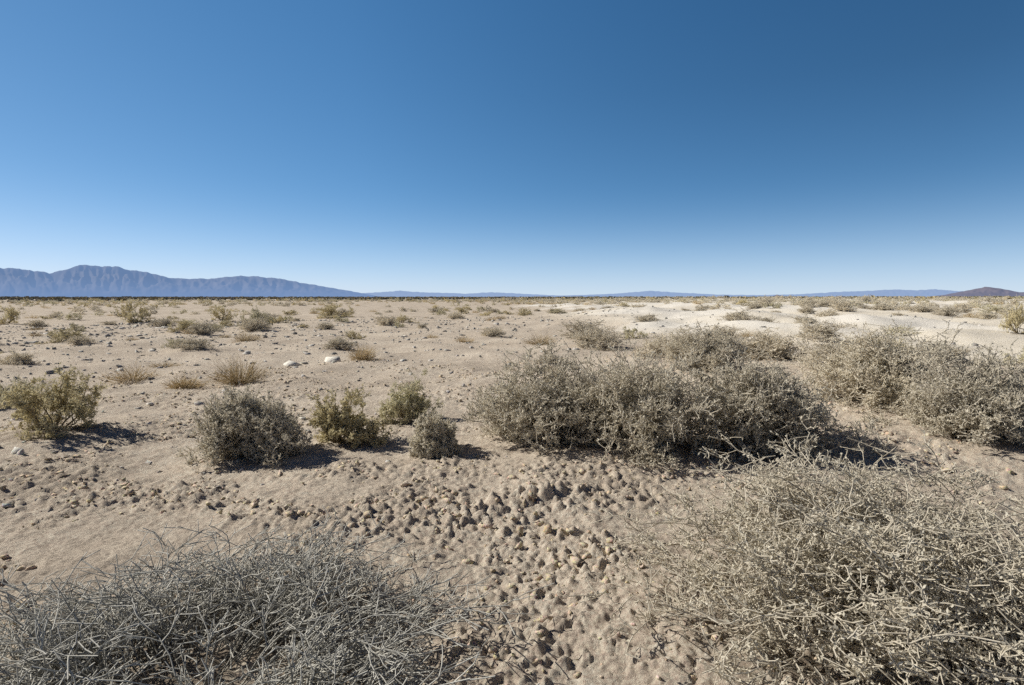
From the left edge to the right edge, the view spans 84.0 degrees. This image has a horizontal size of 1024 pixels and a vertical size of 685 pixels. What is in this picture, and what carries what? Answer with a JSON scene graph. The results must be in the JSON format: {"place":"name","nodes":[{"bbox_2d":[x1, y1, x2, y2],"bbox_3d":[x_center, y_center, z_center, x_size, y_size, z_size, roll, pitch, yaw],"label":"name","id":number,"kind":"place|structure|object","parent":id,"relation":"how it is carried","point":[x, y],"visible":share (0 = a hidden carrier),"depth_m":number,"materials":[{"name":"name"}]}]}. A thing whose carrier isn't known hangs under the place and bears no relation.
{"place":"outdoors","nodes":[
{"label":"outdoors","id":0,"kind":"place"},
{"bbox_2d":[0,265,378,296],"bbox_3d":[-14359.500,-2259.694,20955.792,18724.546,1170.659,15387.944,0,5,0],"label":"mountains","id":1,"kind":"structure","parent":0,"point":[92,281],"depth_m":20251.29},
{"bbox_2d":[0,298,1023,684],"bbox_3d":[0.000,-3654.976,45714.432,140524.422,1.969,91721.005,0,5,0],"label":"ground","id":2,"kind":"structure","parent":0,"point":[562,648],"depth_m":4.51,"materials":[{"name":"soil"}]},
{"bbox_2d":[0,305,25,323],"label":"yellow shrub","id":3,"kind":"object","parent":2,"relation":"on","point":[11,313],"visible":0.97,"depth_m":35.41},
{"bbox_2d":[0,348,42,364],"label":"bursage shrub","id":4,"kind":"object","parent":2,"relation":"on","point":[16,358],"visible":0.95,"depth_m":13.02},
{"bbox_2d":[24,319,50,326],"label":"bursage shrub","id":5,"kind":"object","parent":2,"relation":"on","point":[39,323],"visible":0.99,"depth_m":32.25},
{"bbox_2d":[0,375,82,408],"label":"shrub","id":6,"kind":"object","parent":2,"relation":"on","point":[8,389],"visible":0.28,"depth_m":8.20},
{"bbox_2d":[0,362,109,440],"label":"yellow shrub","id":7,"kind":"object","parent":2,"relation":"on","point":[77,407],"visible":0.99,"depth_m":6.26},
{"bbox_2d":[46,313,64,317],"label":"bursage shrub","id":8,"kind":"object","parent":2,"relation":"on","point":[53,316],"visible":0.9,"depth_m":46.24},
{"bbox_2d":[35,325,87,343],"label":"yellow shrub","id":9,"kind":"object","parent":2,"relation":"on","point":[60,334],"visible":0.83,"depth_m":20.78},
{"bbox_2d":[54,312,83,319],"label":"shrub","id":10,"kind":"object","parent":2,"relation":"on","point":[70,316],"visible":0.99,"depth_m":40.38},
{"bbox_2d":[69,320,85,330],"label":"shrub","id":11,"kind":"object","parent":2,"relation":"on","point":[82,328],"visible":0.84,"depth_m":28.32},
{"bbox_2d":[71,305,86,311],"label":"bursage shrub","id":12,"kind":"object","parent":2,"relation":"on","point":[77,309],"visible":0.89,"depth_m":64.18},
{"bbox_2d":[63,335,99,344],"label":"bursage shrub","id":13,"kind":"object","parent":2,"relation":"on","point":[77,340],"visible":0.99,"depth_m":19.16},
{"bbox_2d":[98,320,118,324],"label":"bursage shrub","id":14,"kind":"object","parent":2,"relation":"on","point":[110,323],"visible":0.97,"depth_m":33.20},
{"bbox_2d":[97,359,164,384],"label":"shrub","id":15,"kind":"object","parent":2,"relation":"on","point":[124,377],"visible":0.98,"depth_m":10.84,"materials":[{"name":"beige plant"}]},
{"bbox_2d":[110,298,155,322],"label":"yellow shrub","id":16,"kind":"object","parent":2,"relation":"on","point":[129,315],"visible":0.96,"depth_m":36.84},
{"bbox_2d":[138,307,157,313],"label":"bursage shrub","id":17,"kind":"object","parent":2,"relation":"on","point":[154,311],"visible":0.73,"depth_m":60.71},
{"bbox_2d":[146,316,175,326],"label":"bursage shrub","id":18,"kind":"object","parent":2,"relation":"on","point":[164,322],"visible":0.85,"depth_m":33.31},
{"bbox_2d":[145,360,183,367],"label":"shrub","id":19,"kind":"object","parent":2,"relation":"on","point":[156,366],"visible":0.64,"depth_m":13.07,"materials":[{"name":"beige plant"}]},
{"bbox_2d":[161,337,184,348],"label":"shrub","id":20,"kind":"object","parent":2,"relation":"on","point":[172,341],"visible":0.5,"depth_m":17.32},
{"bbox_2d":[157,374,207,388],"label":"shrub","id":21,"kind":"object","parent":2,"relation":"on","point":[184,383],"visible":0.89,"depth_m":9.88,"materials":[{"name":"beige plant"}]},
{"bbox_2d":[166,319,198,331],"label":"yellow shrub","id":22,"kind":"object","parent":2,"relation":"on","point":[183,324],"visible":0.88,"depth_m":26.72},
{"bbox_2d":[167,334,224,349],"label":"bursage shrub","id":23,"kind":"object","parent":2,"relation":"on","point":[186,344],"visible":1,"depth_m":16.64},
{"bbox_2d":[180,317,223,334],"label":"bursage shrub","id":24,"kind":"object","parent":2,"relation":"on","point":[203,329],"visible":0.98,"depth_m":24.60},
{"bbox_2d":[204,322,224,330],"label":"shrub","id":25,"kind":"object","parent":2,"relation":"on","point":[215,326],"visible":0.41,"depth_m":27.86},
{"bbox_2d":[210,306,237,320],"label":"yellow shrub","id":26,"kind":"object","parent":2,"relation":"on","point":[216,314],"visible":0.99,"depth_m":39.88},
{"bbox_2d":[218,320,234,326],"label":"yellow shrub","id":27,"kind":"object","parent":2,"relation":"on","point":[226,323],"visible":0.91,"depth_m":33.56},
{"bbox_2d":[11,330,464,453],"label":"pale rocks","id":28,"kind":"object","parent":2,"relation":"on","point":[15,450],"visible":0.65,"depth_m":13.33,"materials":[{"name":"stone"}]},
{"bbox_2d":[203,353,280,385],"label":"shrub","id":29,"kind":"object","parent":2,"relation":"on","point":[232,379],"visible":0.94,"depth_m":10.45,"materials":[{"name":"beige plant"}]},
{"bbox_2d":[175,383,313,469],"bbox_3d":[-2.559,0.767,5.445,1.081,0.751,1.324,-4,6,-43],"label":"bursage shrub","id":30,"kind":"object","parent":2,"relation":"on","point":[245,425],"visible":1,"depth_m":5.34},
{"bbox_2d":[230,331,265,342],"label":"shrub","id":31,"kind":"object","parent":2,"relation":"on","point":[247,338],"visible":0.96,"depth_m":20.51,"materials":[{"name":"beige plant"}]},
{"bbox_2d":[237,316,271,331],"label":"bursage shrub","id":32,"kind":"object","parent":2,"relation":"on","point":[256,325],"visible":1,"depth_m":26.99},
{"bbox_2d":[234,305,276,325],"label":"shrub","id":33,"kind":"object","parent":2,"relation":"on","point":[256,314],"visible":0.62,"depth_m":31.51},
{"bbox_2d":[260,313,280,322],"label":"bursage shrub","id":34,"kind":"object","parent":2,"relation":"on","point":[272,316],"visible":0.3,"depth_m":37.63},
{"bbox_2d":[0,505,554,684],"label":"spiny shrub","id":35,"kind":"object","parent":2,"relation":"on","point":[147,611],"visible":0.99,"depth_m":2.34,"materials":[{"name":"plant"}]},
{"bbox_2d":[270,314,291,322],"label":"yellow shrub","id":36,"kind":"object","parent":2,"relation":"on","point":[280,319],"visible":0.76,"depth_m":36.44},
{"bbox_2d":[281,309,297,314],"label":"yellow shrub","id":37,"kind":"object","parent":2,"relation":"on","point":[289,313],"visible":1,"depth_m":54.55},
{"bbox_2d":[315,321,334,329],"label":"bursage shrub","id":38,"kind":"object","parent":2,"relation":"on","point":[324,325],"visible":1,"depth_m":29.76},
{"bbox_2d":[311,303,353,318],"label":"yellow shrub","id":39,"kind":"object","parent":2,"relation":"on","point":[334,307],"visible":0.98,"depth_m":46.36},
{"bbox_2d":[321,331,358,348],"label":"bursage shrub","id":40,"kind":"object","parent":2,"relation":"on","point":[339,342],"visible":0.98,"depth_m":16.57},
{"bbox_2d":[334,315,349,321],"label":"shrub","id":41,"kind":"object","parent":2,"relation":"on","point":[339,319],"visible":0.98,"depth_m":37.42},
{"bbox_2d":[337,308,351,315],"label":"bursage shrub","id":42,"kind":"object","parent":2,"relation":"on","point":[342,310],"visible":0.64,"depth_m":49.63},
{"bbox_2d":[305,382,396,448],"bbox_3d":[-1.643,0.753,5.859,0.908,0.702,0.655,0,5,0],"label":"yellow shrub","id":43,"kind":"object","parent":2,"relation":"on","point":[333,423],"visible":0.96,"depth_m":5.79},
{"bbox_2d":[344,329,366,339],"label":"yellow shrub","id":44,"kind":"object","parent":2,"relation":"on","point":[352,334],"visible":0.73,"depth_m":20.61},
{"bbox_2d":[343,343,382,360],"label":"shrub","id":45,"kind":"object","parent":2,"relation":"on","point":[361,355],"visible":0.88,"depth_m":13.57,"materials":[{"name":"beige plant"}]},
{"bbox_2d":[375,314,398,325],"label":"bursage shrub","id":46,"kind":"object","parent":2,"relation":"on","point":[387,321],"visible":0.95,"depth_m":32.82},
{"bbox_2d":[393,313,419,322],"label":"yellow shrub","id":47,"kind":"object","parent":2,"relation":"on","point":[401,318],"visible":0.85,"depth_m":35.16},
{"bbox_2d":[375,368,443,424],"bbox_3d":[-1.197,0.640,6.859,0.823,0.684,0.821,0,5,0],"label":"shrub","id":48,"kind":"object","parent":2,"relation":"on","point":[403,405],"visible":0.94,"depth_m":6.68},
{"bbox_2d":[417,323,427,328],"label":"bursage shrub","id":49,"kind":"object","parent":2,"relation":"on","point":[422,325],"visible":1,"depth_m":28.90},
{"bbox_2d":[406,405,462,458],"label":"bursage shrub","id":50,"kind":"object","parent":2,"relation":"on","point":[435,434],"visible":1,"depth_m":5.23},
{"bbox_2d":[428,307,445,312],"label":"bursage shrub","id":51,"kind":"object","parent":2,"relation":"on","point":[434,310],"visible":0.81,"depth_m":58.78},
{"bbox_2d":[446,312,465,318],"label":"bursage shrub","id":52,"kind":"object","parent":2,"relation":"on","point":[457,315],"visible":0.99,"depth_m":41.50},
{"bbox_2d":[453,307,469,313],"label":"yellow shrub","id":53,"kind":"object","parent":2,"relation":"on","point":[462,310],"visible":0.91,"depth_m":55.76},
{"bbox_2d":[454,335,474,342],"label":"shrub","id":54,"kind":"object","parent":2,"relation":"on","point":[464,339],"visible":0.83,"depth_m":20.49,"materials":[{"name":"beige plant"}]},
{"bbox_2d":[479,311,492,315],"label":"yellow shrub","id":55,"kind":"object","parent":2,"relation":"on","point":[486,314],"visible":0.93,"depth_m":49.20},
{"bbox_2d":[479,326,505,336],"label":"bursage shrub","id":56,"kind":"object","parent":2,"relation":"on","point":[497,332],"visible":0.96,"depth_m":22.55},
{"bbox_2d":[0,305,1014,511],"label":"gravel","id":57,"kind":"structure","parent":2,"relation":"on","point":[21,451],"depth_m":19.77,"materials":[{"name":"stone"}]},
{"bbox_2d":[0,355,1023,684],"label":"soil clods","id":58,"kind":"object","parent":2,"relation":"on","point":[472,643],"visible":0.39,"depth_m":4.26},
{"bbox_2d":[0,295,1023,301],"bbox_3d":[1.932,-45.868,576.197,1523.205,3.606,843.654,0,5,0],"label":"scrub","id":59,"kind":"object","parent":2,"relation":"on","point":[60,298],"visible":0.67,"depth_m":350.68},
{"bbox_2d":[516,308,532,315],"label":"yellow shrub","id":60,"kind":"object","parent":2,"relation":"on","point":[524,311],"visible":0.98,"depth_m":44.23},
{"bbox_2d":[520,330,555,344],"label":"shrub","id":61,"kind":"object","parent":2,"relation":"on","point":[543,340],"visible":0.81,"depth_m":18.42,"materials":[{"name":"beige plant"}]},
{"bbox_2d":[460,340,624,456],"bbox_3d":[0.478,0.487,5.678,1.957,1.044,1.653,0,5,0],"label":"bursage shrub","id":62,"kind":"object","parent":2,"relation":"on","point":[532,408],"visible":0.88,"depth_m":5.38,"materials":[{"name":"plant"}]},
{"bbox_2d":[532,349,569,364],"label":"bursage shrub","id":63,"kind":"object","parent":2,"relation":"on","point":[539,360],"visible":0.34,"depth_m":12.95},
{"bbox_2d":[558,317,610,337],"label":"bursage shrub","id":64,"kind":"object","parent":2,"relation":"on","point":[576,327],"visible":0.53,"depth_m":19.79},
{"bbox_2d":[567,324,633,350],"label":"bursage shrub","id":65,"kind":"object","parent":2,"relation":"on","point":[595,337],"visible":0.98,"depth_m":16.50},
{"bbox_2d":[618,324,647,338],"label":"shrub","id":66,"kind":"object","parent":2,"relation":"on","point":[630,332],"visible":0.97,"depth_m":20.02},
{"bbox_2d":[627,314,662,321],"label":"bursage shrub","id":67,"kind":"object","parent":2,"relation":"on","point":[643,319],"visible":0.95,"depth_m":27.93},
{"bbox_2d":[555,337,735,468],"bbox_3d":[1.164,0.467,5.329,1.588,1.050,1.875,0,5,0],"label":"bursage shrub","id":68,"kind":"object","parent":2,"relation":"on","point":[649,418],"visible":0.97,"depth_m":5.01,"materials":[{"name":"plant"}]},
{"bbox_2d":[634,331,674,359],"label":"bursage shrub","id":69,"kind":"object","parent":2,"relation":"on","point":[651,346],"visible":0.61,"depth_m":12.72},
{"bbox_2d":[692,306,707,310],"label":"bursage shrub","id":70,"kind":"object","parent":2,"relation":"on","point":[701,309],"visible":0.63,"depth_m":46.97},
{"bbox_2d":[656,319,769,371],"bbox_3d":[3.445,0.004,9.979,2.390,0.873,1.841,-3,5,-33],"label":"bursage shrub","id":71,"kind":"object","parent":2,"relation":"on","point":[716,348],"visible":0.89,"depth_m":9.67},
{"bbox_2d":[713,302,732,307],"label":"bursage shrub","id":72,"kind":"object","parent":2,"relation":"on","point":[718,305],"visible":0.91,"depth_m":60.36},
{"bbox_2d":[707,324,744,336],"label":"bursage shrub","id":73,"kind":"object","parent":2,"relation":"on","point":[732,331],"visible":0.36,"depth_m":19.42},
{"bbox_2d":[714,307,760,320],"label":"bursage shrub","id":74,"kind":"object","parent":2,"relation":"on","point":[741,315],"visible":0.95,"depth_m":24.37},
{"bbox_2d":[736,299,747,304],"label":"yellow shrub","id":75,"kind":"object","parent":2,"relation":"on","point":[742,301],"visible":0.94,"depth_m":71.20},
{"bbox_2d":[738,328,756,337],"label":"shrub","id":76,"kind":"object","parent":2,"relation":"on","point":[744,335],"visible":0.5,"depth_m":19.71,"materials":[{"name":"beige plant"}]},
{"bbox_2d":[740,302,764,308],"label":"bursage shrub","id":77,"kind":"object","parent":2,"relation":"on","point":[751,306],"visible":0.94,"depth_m":49.93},
{"bbox_2d":[726,337,779,360],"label":"bursage shrub","id":78,"kind":"object","parent":2,"relation":"on","point":[753,352],"visible":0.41,"depth_m":11.29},
{"bbox_2d":[754,295,779,305],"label":"bursage shrub","id":79,"kind":"object","parent":2,"relation":"on","point":[764,300],"visible":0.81,"depth_m":53.17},
{"bbox_2d":[756,316,780,322],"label":"bursage shrub","id":80,"kind":"object","parent":2,"relation":"on","point":[766,319],"visible":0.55,"depth_m":25.20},
{"bbox_2d":[733,327,809,359],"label":"bursage shrub","id":81,"kind":"object","parent":2,"relation":"on","point":[783,347],"visible":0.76,"depth_m":11.22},
{"bbox_2d":[760,301,783,307],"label":"shrub","id":82,"kind":"object","parent":2,"relation":"on","point":[776,305],"visible":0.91,"depth_m":47.23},
{"bbox_2d":[672,344,899,464],"bbox_3d":[2.303,0.515,5.144,1.939,1.029,1.665,-2,5,-24],"label":"bursage shrub","id":83,"kind":"object","parent":2,"relation":"on","point":[777,405],"visible":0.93,"depth_m":4.95,"materials":[{"name":"plant"}]},
{"bbox_2d":[567,427,1023,684],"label":"bursage shrub","id":84,"kind":"object","parent":2,"relation":"on","point":[897,556],"visible":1,"depth_m":2.20,"materials":[{"name":"plant"}]},
{"bbox_2d":[786,312,820,323],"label":"bursage shrub","id":85,"kind":"object","parent":2,"relation":"on","point":[797,319],"visible":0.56,"depth_m":24.64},
{"bbox_2d":[797,305,817,312],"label":"bursage shrub","id":86,"kind":"object","parent":2,"relation":"on","point":[807,309],"visible":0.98,"depth_m":41.73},
{"bbox_2d":[794,296,827,307],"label":"bursage shrub","id":87,"kind":"object","parent":2,"relation":"on","point":[807,302],"visible":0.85,"depth_m":46.70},
{"bbox_2d":[796,317,851,340],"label":"bursage shrub","id":88,"kind":"object","parent":2,"relation":"on","point":[826,331],"visible":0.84,"depth_m":17.23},
{"bbox_2d":[816,300,832,306],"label":"bursage shrub","id":89,"kind":"object","parent":2,"relation":"on","point":[824,304],"visible":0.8,"depth_m":46.36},
{"bbox_2d":[814,308,844,317],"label":"bursage shrub","id":90,"kind":"object","parent":2,"relation":"on","point":[827,313],"visible":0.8,"depth_m":29.05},
{"bbox_2d":[786,333,874,369],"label":"bursage shrub","id":91,"kind":"object","parent":2,"relation":"on","point":[828,346],"visible":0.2,"depth_m":9.79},
{"bbox_2d":[819,295,847,306],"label":"bursage shrub","id":92,"kind":"object","parent":2,"relation":"on","point":[829,299],"visible":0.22,"depth_m":48.73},
{"bbox_2d":[827,299,862,311],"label":"bursage shrub","id":93,"kind":"object","parent":2,"relation":"on","point":[844,306],"visible":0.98,"depth_m":41.70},
{"bbox_2d":[854,294,872,301],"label":"bursage shrub","id":94,"kind":"object","parent":2,"relation":"on","point":[864,297],"visible":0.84,"depth_m":84.15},
{"bbox_2d":[783,316,963,413],"bbox_3d":[4.385,0.216,6.710,1.833,1.030,1.816,0,5,0],"label":"bursage shrub","id":95,"kind":"object","parent":2,"relation":"on","point":[867,370],"visible":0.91,"depth_m":6.56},
{"bbox_2d":[847,334,915,350],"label":"yellow shrub","id":96,"kind":"object","parent":2,"relation":"on","point":[903,346],"visible":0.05,"depth_m":12.63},
{"bbox_2d":[868,300,897,309],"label":"bursage shrub","id":97,"kind":"object","parent":2,"relation":"on","point":[884,306],"visible":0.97,"depth_m":43.83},
{"bbox_2d":[885,325,921,336],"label":"shrub","id":98,"kind":"object","parent":2,"relation":"on","point":[899,327],"visible":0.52,"depth_m":20.85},
{"bbox_2d":[896,303,912,309],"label":"bursage shrub","id":99,"kind":"object","parent":2,"relation":"on","point":[900,307],"visible":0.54,"depth_m":48.36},
{"bbox_2d":[903,304,936,311],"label":"bursage shrub","id":100,"kind":"object","parent":2,"relation":"on","point":[920,308],"visible":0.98,"depth_m":39.72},
{"bbox_2d":[858,322,1023,447],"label":"bursage shrub","id":101,"kind":"object","parent":2,"relation":"on","point":[987,407],"visible":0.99,"depth_m":5.23,"materials":[{"name":"plant"}]},
{"bbox_2d":[898,334,992,365],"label":"bursage shrub","id":102,"kind":"object","parent":2,"relation":"on","point":[955,351],"visible":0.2,"depth_m":10.36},
{"bbox_2d":[930,304,963,316],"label":"bursage shrub","id":103,"kind":"object","parent":2,"relation":"on","point":[948,311],"visible":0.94,"depth_m":35.56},
{"bbox_2d":[953,302,979,310],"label":"bursage shrub","id":104,"kind":"object","parent":2,"relation":"on","point":[961,305],"visible":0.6,"depth_m":44.69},
{"bbox_2d":[962,310,979,317],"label":"shrub","id":105,"kind":"object","parent":2,"relation":"on","point":[968,314],"visible":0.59,"depth_m":36.63,"materials":[{"name":"beige plant"}]},
{"bbox_2d":[964,299,983,305],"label":"bursage shrub","id":106,"kind":"object","parent":2,"relation":"on","point":[978,302],"visible":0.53,"depth_m":69.43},
{"bbox_2d":[971,309,1003,318],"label":"bursage shrub","id":107,"kind":"object","parent":2,"relation":"on","point":[986,315],"visible":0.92,"depth_m":32.74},
{"bbox_2d":[981,295,999,301],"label":"bursage shrub","id":108,"kind":"object","parent":2,"relation":"on","point":[991,299],"visible":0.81,"depth_m":84.41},
{"bbox_2d":[976,303,1010,312],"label":"shrub","id":109,"kind":"object","parent":2,"relation":"on","point":[993,308],"visible":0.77,"depth_m":41.59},
{"bbox_2d":[988,298,1005,303],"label":"bursage shrub","id":110,"kind":"object","parent":2,"relation":"on","point":[1000,301],"visible":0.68,"depth_m":80.94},
{"bbox_2d":[995,308,1017,314],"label":"bursage shrub","id":111,"kind":"object","parent":2,"relation":"on","point":[1007,310],"visible":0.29,"depth_m":39.93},
{"bbox_2d":[998,295,1023,333],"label":"yellow shrub","id":112,"kind":"object","parent":2,"relation":"on","point":[1017,319],"visible":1,"depth_m":20.56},
{"bbox_2d":[1002,345,1023,364],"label":"shrub","id":113,"kind":"object","parent":2,"relation":"on","point":[1020,358],"visible":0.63,"depth_m":11.93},
{"bbox_2d":[1005,299,1023,304],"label":"bursage shrub","id":114,"kind":"object","parent":2,"relation":"on","point":[1012,302],"visible":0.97,"depth_m":67.18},
{"bbox_2d":[0,0,1023,295],"label":"sky","id":115,"kind":"structure","parent":0,"point":[541,147],"materials":[{"name":"blue"}]},
{"bbox_2d":[364,289,961,296],"bbox_3d":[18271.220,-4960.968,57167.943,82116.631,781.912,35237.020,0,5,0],"label":"mountains","id":116,"kind":"structure","parent":0,"point":[913,293],"depth_m":64606.41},
{"bbox_2d":[939,287,1023,296],"bbox_3d":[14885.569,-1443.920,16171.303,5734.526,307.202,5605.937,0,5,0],"label":"hills","id":117,"kind":"structure","parent":0,"point":[985,291],"depth_m":16378.83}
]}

